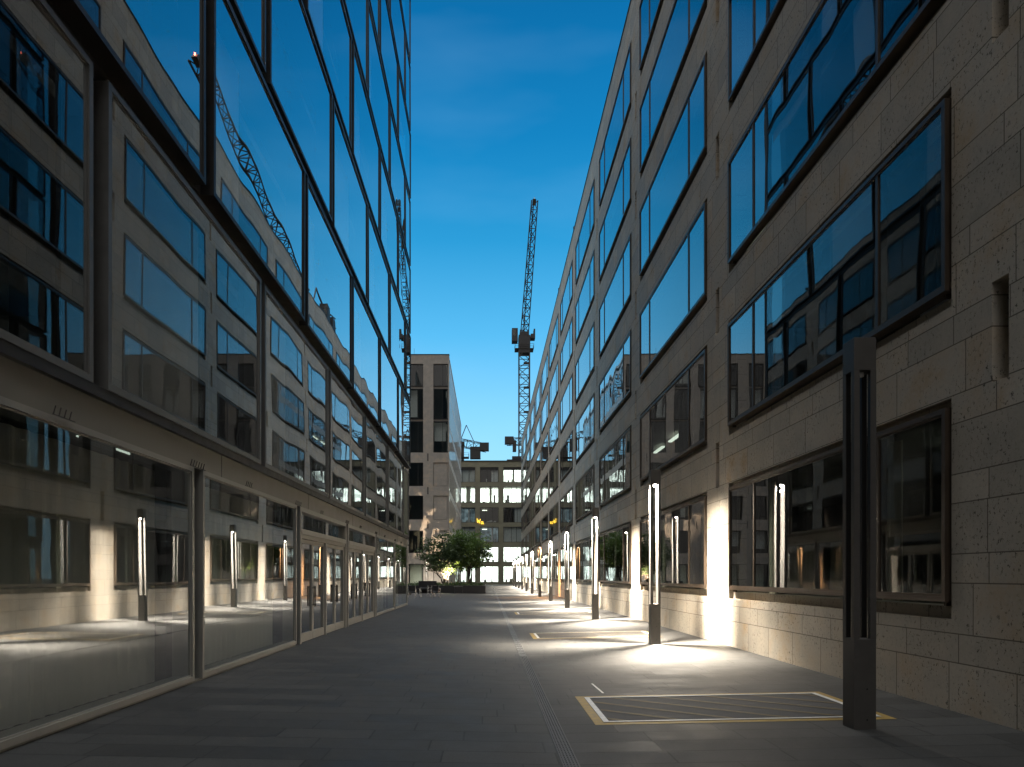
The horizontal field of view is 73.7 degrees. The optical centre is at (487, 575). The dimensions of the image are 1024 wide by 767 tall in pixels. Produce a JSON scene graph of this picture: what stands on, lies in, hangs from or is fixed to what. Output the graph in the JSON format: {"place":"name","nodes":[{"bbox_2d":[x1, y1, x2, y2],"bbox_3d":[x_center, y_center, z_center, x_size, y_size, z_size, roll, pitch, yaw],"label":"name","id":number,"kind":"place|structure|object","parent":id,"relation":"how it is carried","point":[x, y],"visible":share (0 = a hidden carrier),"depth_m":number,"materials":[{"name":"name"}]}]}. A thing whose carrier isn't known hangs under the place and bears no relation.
{"place":"outdoors","nodes":[
{"label":"outdoors","id":0,"kind":"place"},
{"bbox_2d":[461,425,488,459],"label":"tower crane","id":1,"kind":"object","parent":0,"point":[475,452],"visible":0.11,"depth_m":151.20,"materials":[{"name":"metal"}]},
{"bbox_2d":[0,584,1023,766],"bbox_3d":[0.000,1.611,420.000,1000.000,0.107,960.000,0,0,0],"label":"paving","id":2,"kind":"structure","parent":0,"point":[424,680],"depth_m":8.11,"materials":[{"name":"stone"}]},
{"bbox_2d":[0,0,410,752],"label":"glass office building","id":3,"kind":"structure","parent":2,"relation":"on","point":[204,332],"depth_m":10.22,"materials":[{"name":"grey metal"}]},
{"bbox_2d":[0,0,92,382],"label":"window","id":4,"kind":"structure","parent":3,"relation":"in","point":[76,66],"depth_m":7.22,"materials":[{"name":"black glass"}]},
{"bbox_2d":[0,396,194,749],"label":"window","id":5,"kind":"structure","parent":3,"relation":"in","point":[183,554],"depth_m":9.17,"materials":[{"name":"grey metal"}]},
{"bbox_2d":[50,0,205,184],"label":"window","id":6,"kind":"structure","parent":3,"relation":"in","point":[153,52],"depth_m":8.67,"materials":[{"name":"glass"}]},
{"bbox_2d":[93,81,261,463],"bbox_3d":[-4.342,-3.770,10.090,0.300,3.420,5.070,0,0,0],"label":"window","id":7,"kind":"structure","parent":3,"relation":"in","point":[214,294],"depth_m":9.75,"materials":[{"name":"grey metal"}]},
{"bbox_2d":[194,470,296,677],"bbox_3d":[-4.421,-0.025,12.755,0.300,3.110,5.070,0,0,0],"label":"window","id":8,"kind":"structure","parent":3,"relation":"in","point":[245,538],"depth_m":11.87,"materials":[{"name":"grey glass"}]},
{"bbox_2d":[229,0,265,72],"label":"window","id":9,"kind":"structure","parent":3,"relation":"in","point":[251,14],"depth_m":12.11,"materials":[{"name":"glass"}]},
{"bbox_2d":[198,0,304,320],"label":"window","id":10,"kind":"structure","parent":3,"relation":"in","point":[254,187],"depth_m":11.92,"materials":[{"name":"glass"}]},
{"bbox_2d":[260,285,328,496],"bbox_3d":[-4.348,-3.770,15.420,0.300,3.420,5.070,0,0,0],"label":"window","id":11,"kind":"structure","parent":3,"relation":"in","point":[294,378],"depth_m":14.72,"materials":[{"name":"grey glass"}]},
{"bbox_2d":[262,0,332,221],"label":"window","id":12,"kind":"structure","parent":3,"relation":"in","point":[295,76],"depth_m":15.20,"materials":[{"name":"glass"}]},
{"bbox_2d":[302,539,314,641],"bbox_3d":[-4.323,0.350,16.246,0.134,2.400,1.181,0,0,0],"label":"door","id":13,"kind":"structure","parent":3,"relation":"in","point":[307,546],"depth_m":16.47,"materials":[{"name":"clear glass"}]},
{"bbox_2d":[313,541,323,637],"bbox_3d":[-4.323,0.350,17.439,0.134,2.400,1.180,0,0,0],"label":"door","id":14,"kind":"structure","parent":3,"relation":"in","point":[318,548],"depth_m":17.54,"materials":[{"name":"clear glass"}]},
{"bbox_2d":[297,177,351,386],"bbox_3d":[-4.249,-7.390,18.085,0.300,3.380,5.070,0,0,0],"label":"window","id":15,"kind":"structure","parent":3,"relation":"in","point":[327,325],"depth_m":17.49,"materials":[{"name":"glass"}]},
{"bbox_2d":[302,0,351,148],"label":"window","id":16,"kind":"structure","parent":3,"relation":"in","point":[328,21],"depth_m":18.67,"materials":[{"name":"glass"}]},
{"bbox_2d":[327,544,336,632],"bbox_3d":[-4.323,0.350,18.731,0.134,2.400,1.181,0,0,0],"label":"door","id":17,"kind":"structure","parent":3,"relation":"in","point":[331,586],"depth_m":18.87,"materials":[{"name":"clear glass"}]},
{"bbox_2d":[335,546,343,629],"bbox_3d":[-4.323,0.350,19.924,0.134,2.400,1.180,0,0,0],"label":"door","id":18,"kind":"structure","parent":3,"relation":"in","point":[339,551],"depth_m":20.02,"materials":[{"name":"clear glass"}]},
{"bbox_2d":[328,370,364,514],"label":"window","id":19,"kind":"structure","parent":3,"relation":"in","point":[346,421],"depth_m":20.29,"materials":[{"name":"grey glass"}]},
{"bbox_2d":[329,100,367,302],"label":"window","id":20,"kind":"structure","parent":3,"relation":"in","point":[349,225],"depth_m":20.38,"materials":[{"name":"glass"}]},
{"bbox_2d":[349,548,355,624],"bbox_3d":[-4.323,0.350,21.576,0.134,2.400,1.180,0,0,0],"label":"door","id":21,"kind":"structure","parent":3,"relation":"in","point":[352,597],"depth_m":21.78,"materials":[{"name":"clear glass"}]},
{"bbox_2d":[343,0,367,91],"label":"window","id":22,"kind":"structure","parent":3,"relation":"in","point":[356,10],"depth_m":22.10,"materials":[{"name":"glass"}]},
{"bbox_2d":[355,550,361,622],"bbox_3d":[-4.323,0.350,22.769,0.134,2.400,1.181,0,0,0],"label":"door","id":23,"kind":"structure","parent":3,"relation":"in","point":[358,554],"depth_m":22.96,"materials":[{"name":"clear glass"}]},
{"bbox_2d":[346,279,379,425],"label":"window","id":24,"kind":"structure","parent":3,"relation":"in","point":[365,389],"depth_m":23.07,"materials":[{"name":"glass"}]},
{"bbox_2d":[350,43,379,235],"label":"window","id":25,"kind":"structure","parent":3,"relation":"in","point":[365,150],"depth_m":23.02,"materials":[{"name":"glass"}]},
{"bbox_2d":[363,551,369,619],"bbox_3d":[-4.323,0.350,24.061,0.134,2.400,1.180,0,0,0],"label":"door","id":26,"kind":"structure","parent":3,"relation":"in","point":[365,554],"depth_m":24.27,"materials":[{"name":"clear glass"}]},
{"bbox_2d":[368,552,373,618],"bbox_3d":[-4.355,0.350,25.254,0.070,2.400,1.181,0,0,0],"label":"door","id":27,"kind":"structure","parent":3,"relation":"in","point":[370,555],"depth_m":25.35,"materials":[{"name":"clear glass"}]},
{"bbox_2d":[369,0,379,46],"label":"window","id":28,"kind":"structure","parent":3,"relation":"in","point":[374,4],"depth_m":25.39,"materials":[{"name":"glass"}]},
{"bbox_2d":[364,417,386,525],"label":"window","id":29,"kind":"structure","parent":3,"relation":"in","point":[375,483],"depth_m":25.76,"materials":[{"name":"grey glass"}]},
{"bbox_2d":[365,208,389,353],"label":"window","id":30,"kind":"structure","parent":3,"relation":"in","point":[378,305],"depth_m":25.85,"materials":[{"name":"glass"}]},
{"bbox_2d":[366,0,389,181],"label":"window","id":31,"kind":"structure","parent":3,"relation":"in","point":[377,94],"depth_m":25.82,"materials":[{"name":"glass"}]},
{"bbox_2d":[376,535,394,615],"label":"window","id":32,"kind":"structure","parent":3,"relation":"in","point":[385,548],"depth_m":28.67,"materials":[{"name":"clear glass"}]},
{"bbox_2d":[375,339,397,450],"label":"window","id":33,"kind":"structure","parent":3,"relation":"in","point":[388,428],"depth_m":28.41,"materials":[{"name":"glass"}]},
{"bbox_2d":[378,152,397,293],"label":"window","id":34,"kind":"structure","parent":3,"relation":"in","point":[388,237],"depth_m":28.39,"materials":[{"name":"glass"}]},
{"bbox_2d":[379,0,397,136],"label":"window","id":35,"kind":"structure","parent":3,"relation":"in","point":[387,49],"depth_m":28.70,"materials":[{"name":"glass"}]},
{"bbox_2d":[387,446,402,533],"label":"window","id":36,"kind":"structure","parent":3,"relation":"in","point":[394,466],"depth_m":30.95,"materials":[{"name":"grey glass"}]},
{"bbox_2d":[388,276,404,388],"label":"window","id":37,"kind":"structure","parent":3,"relation":"in","point":[397,320],"depth_m":31.24,"materials":[{"name":"glass"}]},
{"bbox_2d":[389,106,405,243],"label":"window","id":38,"kind":"structure","parent":3,"relation":"in","point":[397,174],"depth_m":31.22,"materials":[{"name":"glass"}]},
{"bbox_2d":[389,0,405,98],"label":"window","id":39,"kind":"structure","parent":3,"relation":"in","point":[396,14],"depth_m":31.94,"materials":[{"name":"glass"}]},
{"bbox_2d":[395,542,407,608],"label":"window","id":40,"kind":"structure","parent":3,"relation":"in","point":[401,572],"depth_m":34.04,"materials":[{"name":"clear glass"}]},
{"bbox_2d":[394,379,410,468],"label":"window","id":41,"kind":"structure","parent":3,"relation":"in","point":[403,453],"depth_m":33.92,"materials":[{"name":"glass"}]},
{"bbox_2d":[397,223,410,333],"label":"window","id":42,"kind":"structure","parent":3,"relation":"in","point":[404,271],"depth_m":33.88,"materials":[{"name":"glass"}]},
{"bbox_2d":[397,67,410,198],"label":"window","id":43,"kind":"structure","parent":3,"relation":"in","point":[404,134],"depth_m":33.83,"materials":[{"name":"glass"}]},
{"bbox_2d":[403,466,408,536],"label":"window","id":44,"kind":"structure","parent":3,"relation":"in","point":[405,473],"depth_m":35.12,"materials":[{"name":"grey glass"}]},
{"bbox_2d":[401,0,410,63],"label":"window","id":45,"kind":"structure","parent":3,"relation":"in","point":[406,4],"depth_m":35.18,"materials":[{"name":"glass"}]},
{"bbox_2d":[404,323,410,400],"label":"window","id":46,"kind":"structure","parent":3,"relation":"in","point":[407,389],"depth_m":35.12,"materials":[{"name":"glass"}]},
{"bbox_2d":[404,179,410,265],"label":"window","id":47,"kind":"structure","parent":3,"relation":"in","point":[407,199],"depth_m":35.36,"materials":[{"name":"glass"}]},
{"bbox_2d":[405,35,410,130],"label":"window","id":48,"kind":"structure","parent":3,"relation":"in","point":[407,62],"depth_m":35.31,"materials":[{"name":"glass"}]},
{"bbox_2d":[406,354,460,583],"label":"corner office block","id":49,"kind":"structure","parent":2,"relation":"on","point":[434,471],"depth_m":76.00,"materials":[{"name":"stone"}]},
{"bbox_2d":[433,421,447,452],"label":"window","id":50,"kind":"structure","parent":49,"relation":"in","point":[439,429],"depth_m":76.00,"materials":[{"name":"glass"}]},
{"bbox_2d":[447,497,460,533],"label":"window","id":51,"kind":"structure","parent":49,"relation":"in","point":[454,519],"depth_m":85.14,"materials":[{"name":"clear glass"}]},
{"bbox_2d":[449,464,460,514],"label":"window","id":52,"kind":"structure","parent":49,"relation":"in","point":[453,488],"depth_m":87.69,"materials":[{"name":"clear glass"}]},
{"bbox_2d":[449,432,460,490],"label":"window","id":53,"kind":"structure","parent":49,"relation":"in","point":[452,455],"depth_m":87.69,"materials":[{"name":"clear glass"}]},
{"bbox_2d":[449,399,460,467],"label":"window","id":54,"kind":"structure","parent":49,"relation":"in","point":[451,419],"depth_m":87.69,"materials":[{"name":"grey glass"}]},
{"bbox_2d":[449,366,460,444],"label":"window","id":55,"kind":"structure","parent":49,"relation":"in","point":[451,389],"depth_m":87.69,"materials":[{"name":"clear glass"}]},
{"bbox_2d":[411,585,485,592],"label":"planter","id":56,"kind":"object","parent":2,"relation":"on","point":[466,588],"visible":0.45,"depth_m":61.80,"materials":[{"name":"black stone"}]},
{"bbox_2d":[413,531,469,583],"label":"multi stem tree","id":57,"kind":"object","parent":56,"relation":"in","point":[452,555],"visible":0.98,"depth_m":63.56,"materials":[{"name":"green plant"}]},
{"bbox_2d":[448,528,496,582],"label":"multi stem tree","id":58,"kind":"object","parent":56,"relation":"in","point":[475,561],"visible":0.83,"depth_m":64.23,"materials":[{"name":"green plant"}]},
{"bbox_2d":[461,456,520,584],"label":"lit office block","id":59,"kind":"structure","parent":2,"relation":"on","point":[491,494],"depth_m":127.40,"materials":[{"name":"stone"}]},
{"bbox_2d":[480,566,498,581],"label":"window","id":60,"kind":"structure","parent":59,"relation":"in","point":[487,573],"depth_m":130.39,"materials":[{"name":"glass"}]},
{"bbox_2d":[480,507,498,522],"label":"window","id":61,"kind":"structure","parent":59,"relation":"in","point":[486,515],"depth_m":130.39,"materials":[{"name":"glass"}]},
{"bbox_2d":[480,487,498,502],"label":"window","id":62,"kind":"structure","parent":59,"relation":"in","point":[490,495],"depth_m":130.39,"materials":[{"name":"glass"}]},
{"bbox_2d":[480,467,498,481],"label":"window","id":63,"kind":"structure","parent":59,"relation":"in","point":[487,474],"depth_m":127.41,"materials":[{"name":"glass"}]},
{"bbox_2d":[503,566,520,581],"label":"window","id":64,"kind":"structure","parent":59,"relation":"in","point":[509,572],"depth_m":130.39,"materials":[{"name":"glass"}]},
{"bbox_2d":[503,547,520,561],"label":"window","id":65,"kind":"structure","parent":59,"relation":"in","point":[509,553],"depth_m":130.39,"materials":[{"name":"glass"}]},
{"bbox_2d":[503,527,520,541],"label":"window","id":66,"kind":"structure","parent":59,"relation":"in","point":[510,534],"depth_m":127.41,"materials":[{"name":"glass"}]},
{"bbox_2d":[503,507,520,522],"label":"window","id":67,"kind":"structure","parent":59,"relation":"in","point":[510,515],"depth_m":127.41,"materials":[{"name":"glass"}]},
{"bbox_2d":[503,487,520,502],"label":"window","id":68,"kind":"structure","parent":59,"relation":"in","point":[509,495],"depth_m":130.39,"materials":[{"name":"glass"}]},
{"bbox_2d":[503,467,520,481],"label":"window","id":69,"kind":"structure","parent":59,"relation":"in","point":[510,474],"depth_m":130.39,"materials":[{"name":"glass"}]},
{"bbox_2d":[492,585,580,766],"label":"drain channel","id":70,"kind":"object","parent":2,"relation":"on","point":[567,756],"visible":0.98,"depth_m":8.34,"materials":[{"name":"metal"}]},
{"bbox_2d":[565,525,569,607],"bbox_3d":[3.925,-0.400,33.788,0.230,4.160,0.233,0,0,0],"label":"lamp post","id":71,"kind":"object","parent":2,"relation":"on","point":[567,591],"visible":0.88,"depth_m":33.67,"materials":[{"name":"metal"}]},
{"bbox_2d":[529,631,648,638],"bbox_3d":[2.860,1.615,18.700,3.340,0.073,1.820,0,0,0],"label":"service hatch","id":72,"kind":"object","parent":2,"relation":"in","point":[590,634],"visible":0.87,"depth_m":18.64,"materials":[{"name":"metal"}]},
{"bbox_2d":[592,507,598,619],"bbox_3d":[3.925,-0.400,24.928,0.230,4.160,0.233,0,0,0],"label":"lamp post","id":73,"kind":"object","parent":2,"relation":"on","point":[595,597],"visible":0.9,"depth_m":24.82,"materials":[{"name":"metal"}]},
{"bbox_2d":[649,470,660,643],"bbox_3d":[3.925,-0.400,16.069,0.230,4.160,0.233,0,0,0],"label":"lamp post","id":74,"kind":"object","parent":2,"relation":"on","point":[654,609],"visible":0.86,"depth_m":15.96,"materials":[{"name":"metal"}]},
{"bbox_2d":[575,692,895,724],"bbox_3d":[2.860,1.615,8.440,3.340,0.073,1.780,0,0,0],"label":"service hatch","id":75,"kind":"object","parent":2,"relation":"on","point":[710,708],"visible":0.94,"depth_m":8.34,"materials":[{"name":"metal"}]},
{"bbox_2d":[521,0,1023,731],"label":"stone office building","id":76,"kind":"structure","parent":2,"relation":"on","point":[781,202],"depth_m":13.81,"materials":[{"name":"stone"}]},
{"bbox_2d":[549,503,557,535],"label":"window","id":77,"kind":"structure","parent":76,"relation":"in","point":[553,513],"depth_m":55.96,"materials":[{"name":"black glass"}]},
{"bbox_2d":[549,456,557,495],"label":"window","id":78,"kind":"structure","parent":76,"relation":"in","point":[553,471],"depth_m":56.00,"materials":[{"name":"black glass"}]},
{"bbox_2d":[549,408,557,454],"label":"window","id":79,"kind":"structure","parent":76,"relation":"in","point":[553,429],"depth_m":55.93,"materials":[{"name":"blue glass"}]},
{"bbox_2d":[549,361,557,412],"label":"window","id":80,"kind":"structure","parent":76,"relation":"in","point":[553,388],"depth_m":55.96,"materials":[{"name":"blue glass"}]},
{"bbox_2d":[549,315,557,370],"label":"window","id":81,"kind":"structure","parent":76,"relation":"in","point":[553,345],"depth_m":55.92,"materials":[{"name":"blue glass"}]},
{"bbox_2d":[560,545,572,580],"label":"window","id":82,"kind":"structure","parent":76,"relation":"in","point":[562,551],"depth_m":46.78,"materials":[{"name":"white glass"}]},
{"bbox_2d":[560,488,572,530],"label":"window","id":83,"kind":"structure","parent":76,"relation":"in","point":[566,503],"depth_m":46.76,"materials":[{"name":"black glass"}]},
{"bbox_2d":[560,431,572,481],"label":"window","id":84,"kind":"structure","parent":76,"relation":"in","point":[566,453],"depth_m":46.73,"materials":[{"name":"black glass"}]},
{"bbox_2d":[560,374,572,432],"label":"window","id":85,"kind":"structure","parent":76,"relation":"in","point":[566,403],"depth_m":46.71,"materials":[{"name":"blue glass"}]},
{"bbox_2d":[560,317,572,383],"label":"window","id":86,"kind":"structure","parent":76,"relation":"in","point":[566,354],"depth_m":46.80,"materials":[{"name":"blue glass"}]},
{"bbox_2d":[560,260,572,334],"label":"window","id":87,"kind":"structure","parent":76,"relation":"in","point":[567,297],"depth_m":46.78,"materials":[{"name":"blue glass"}]},
{"bbox_2d":[575,537,594,581],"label":"window","id":88,"kind":"structure","parent":76,"relation":"in","point":[583,549],"depth_m":38.03,"materials":[{"name":"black glass"}]},
{"bbox_2d":[575,465,594,521],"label":"window","id":89,"kind":"structure","parent":76,"relation":"in","point":[585,487],"depth_m":37.66,"materials":[{"name":"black glass"}]},
{"bbox_2d":[575,393,594,462],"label":"window","id":90,"kind":"structure","parent":76,"relation":"in","point":[585,426],"depth_m":37.68,"materials":[{"name":"blue glass"}]},
{"bbox_2d":[575,322,594,402],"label":"window","id":91,"kind":"structure","parent":76,"relation":"in","point":[585,364],"depth_m":37.61,"materials":[{"name":"blue glass"}]},
{"bbox_2d":[575,250,594,343],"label":"window","id":92,"kind":"structure","parent":76,"relation":"in","point":[586,297],"depth_m":37.63,"materials":[{"name":"blue glass"}]},
{"bbox_2d":[575,179,594,283],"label":"window","id":93,"kind":"structure","parent":76,"relation":"in","point":[588,223],"depth_m":37.65,"materials":[{"name":"blue glass"}]},
{"bbox_2d":[599,523,630,583],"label":"window","id":94,"kind":"structure","parent":76,"relation":"in","point":[615,544],"depth_m":28.59,"materials":[{"name":"black glass"}]},
{"bbox_2d":[599,427,630,506],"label":"window","id":95,"kind":"structure","parent":76,"relation":"in","point":[615,465],"depth_m":28.71,"materials":[{"name":"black glass"}]},
{"bbox_2d":[599,331,630,431],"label":"window","id":96,"kind":"structure","parent":76,"relation":"in","point":[615,386],"depth_m":28.76,"materials":[{"name":"blue glass"}]},
{"bbox_2d":[599,234,630,356],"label":"window","id":97,"kind":"structure","parent":76,"relation":"in","point":[617,298],"depth_m":28.66,"materials":[{"name":"blue glass"}]},
{"bbox_2d":[599,138,630,280],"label":"window","id":98,"kind":"structure","parent":76,"relation":"in","point":[619,204],"depth_m":28.70,"materials":[{"name":"blue glass"}]},
{"bbox_2d":[599,43,630,205],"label":"window","id":99,"kind":"structure","parent":76,"relation":"in","point":[622,103],"depth_m":28.66,"materials":[{"name":"blue glass"}]},
{"bbox_2d":[639,0,663,69],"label":"window","id":100,"kind":"structure","parent":76,"relation":"in","point":[649,10],"depth_m":23.12,"materials":[{"name":"blue glass"}]},
{"bbox_2d":[639,202,706,378],"bbox_3d":[5.437,-8.071,20.460,0.175,2.318,7.300,0,0,0],"label":"window","id":101,"kind":"structure","parent":76,"relation":"in","point":[648,316],"depth_m":20.71,"materials":[{"name":"blue glass"}]},
{"bbox_2d":[639,55,706,275],"bbox_3d":[5.435,-11.701,20.460,0.175,2.318,7.300,0,0,0],"label":"window","id":102,"kind":"structure","parent":76,"relation":"in","point":[654,223],"depth_m":20.67,"materials":[{"name":"blue glass"}]},
{"bbox_2d":[639,0,706,172],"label":"window","id":103,"kind":"structure","parent":76,"relation":"in","point":[679,35],"depth_m":20.57,"materials":[{"name":"blue glass"}]},
{"bbox_2d":[640,496,706,589],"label":"window","id":104,"kind":"structure","parent":76,"relation":"in","point":[644,523],"depth_m":18.26,"materials":[{"name":"brown metal"}]},
{"bbox_2d":[640,349,706,481],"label":"window","id":105,"kind":"structure","parent":76,"relation":"in","point":[646,419],"depth_m":19.84,"materials":[{"name":"brown metal"}]},
{"bbox_2d":[728,0,786,101],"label":"window","id":106,"kind":"structure","parent":76,"relation":"in","point":[734,85],"depth_m":14.57,"materials":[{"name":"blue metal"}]},
{"bbox_2d":[727,0,944,263],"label":"window","id":107,"kind":"structure","parent":76,"relation":"in","point":[884,59],"depth_m":11.66,"materials":[{"name":"brown metal"}]},
{"bbox_2d":[727,98,951,426],"bbox_3d":[5.440,-4.446,11.600,0.175,2.308,7.300,0,0,0],"label":"window","id":108,"kind":"structure","parent":76,"relation":"in","point":[942,113],"depth_m":9.39,"materials":[{"name":"brown metal"}]},
{"bbox_2d":[728,408,951,605],"bbox_3d":[5.451,-0.806,11.600,0.175,2.328,7.300,0,0,0],"label":"window","id":109,"kind":"structure","parent":76,"relation":"in","point":[944,415],"depth_m":9.39,"materials":[{"name":"brown metal"}]},
{"bbox_2d":[843,337,875,729],"bbox_3d":[3.925,-0.400,7.213,0.230,4.160,0.233,0,0,0],"label":"lamp post","id":110,"kind":"object","parent":2,"relation":"on","point":[859,646],"visible":0.89,"depth_m":7.11,"materials":[{"name":"metal"}]},
{"bbox_2d":[410,0,629,459],"label":"sky","id":111,"kind":"structure","parent":0,"point":[508,97],"materials":[{"name":"blue"}]},
{"bbox_2d":[512,197,537,455],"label":"tower crane","id":112,"kind":"object","parent":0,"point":[523,339],"visible":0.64,"depth_m":138.82,"materials":[{"name":"metal"}]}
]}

